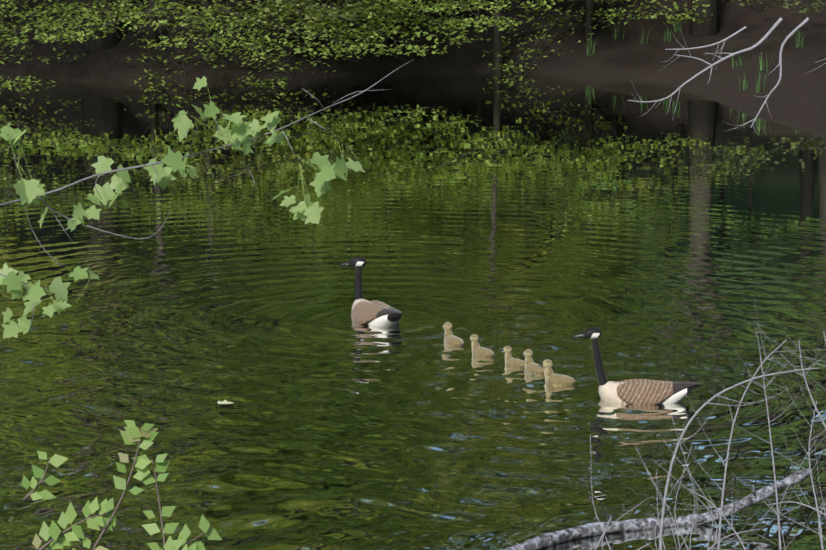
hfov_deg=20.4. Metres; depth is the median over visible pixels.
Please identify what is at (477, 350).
gosling
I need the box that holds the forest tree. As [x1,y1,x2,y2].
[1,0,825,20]
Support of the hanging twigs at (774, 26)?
on the terrain
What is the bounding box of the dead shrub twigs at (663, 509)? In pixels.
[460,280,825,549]
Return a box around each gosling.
[441,322,463,345]
[469,334,493,356]
[500,346,524,366]
[522,349,543,373]
[538,359,574,385]
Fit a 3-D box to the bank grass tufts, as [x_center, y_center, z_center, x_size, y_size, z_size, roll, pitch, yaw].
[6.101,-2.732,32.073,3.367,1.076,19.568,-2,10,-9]
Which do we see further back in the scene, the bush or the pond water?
the pond water
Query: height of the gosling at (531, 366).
0.197 m
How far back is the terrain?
40.24 m
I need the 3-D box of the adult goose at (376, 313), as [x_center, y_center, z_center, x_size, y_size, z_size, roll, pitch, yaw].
[-0.282,0.187,17.721,0.346,0.576,0.792,-5,11,-28]
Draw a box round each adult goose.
[339,257,401,327]
[572,328,701,404]
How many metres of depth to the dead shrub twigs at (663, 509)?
10.37 m
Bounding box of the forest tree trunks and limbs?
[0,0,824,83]
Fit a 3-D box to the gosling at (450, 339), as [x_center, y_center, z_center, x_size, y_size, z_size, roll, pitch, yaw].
[0.291,0.456,16.898,0.117,0.203,0.250,-6,12,-32]
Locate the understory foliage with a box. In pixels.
[0,0,748,86]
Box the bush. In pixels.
[21,420,221,549]
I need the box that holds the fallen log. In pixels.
[502,468,811,549]
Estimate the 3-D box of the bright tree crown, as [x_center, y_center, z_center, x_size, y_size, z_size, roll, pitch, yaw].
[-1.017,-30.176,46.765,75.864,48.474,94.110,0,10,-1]
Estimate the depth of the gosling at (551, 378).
15.55 m
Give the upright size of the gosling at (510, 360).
0.177 m
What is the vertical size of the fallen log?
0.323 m
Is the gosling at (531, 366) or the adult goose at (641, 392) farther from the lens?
the gosling at (531, 366)
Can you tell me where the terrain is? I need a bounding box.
[0,0,825,132]
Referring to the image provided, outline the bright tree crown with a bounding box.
[245,0,623,32]
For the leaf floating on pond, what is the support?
on the pond water
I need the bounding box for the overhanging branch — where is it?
[0,59,413,338]
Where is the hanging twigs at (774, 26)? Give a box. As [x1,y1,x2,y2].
[628,17,825,131]
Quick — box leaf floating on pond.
[217,400,231,403]
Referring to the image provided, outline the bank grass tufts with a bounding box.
[584,19,804,92]
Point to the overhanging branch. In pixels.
(28, 191)
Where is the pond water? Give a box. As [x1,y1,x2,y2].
[0,72,825,549]

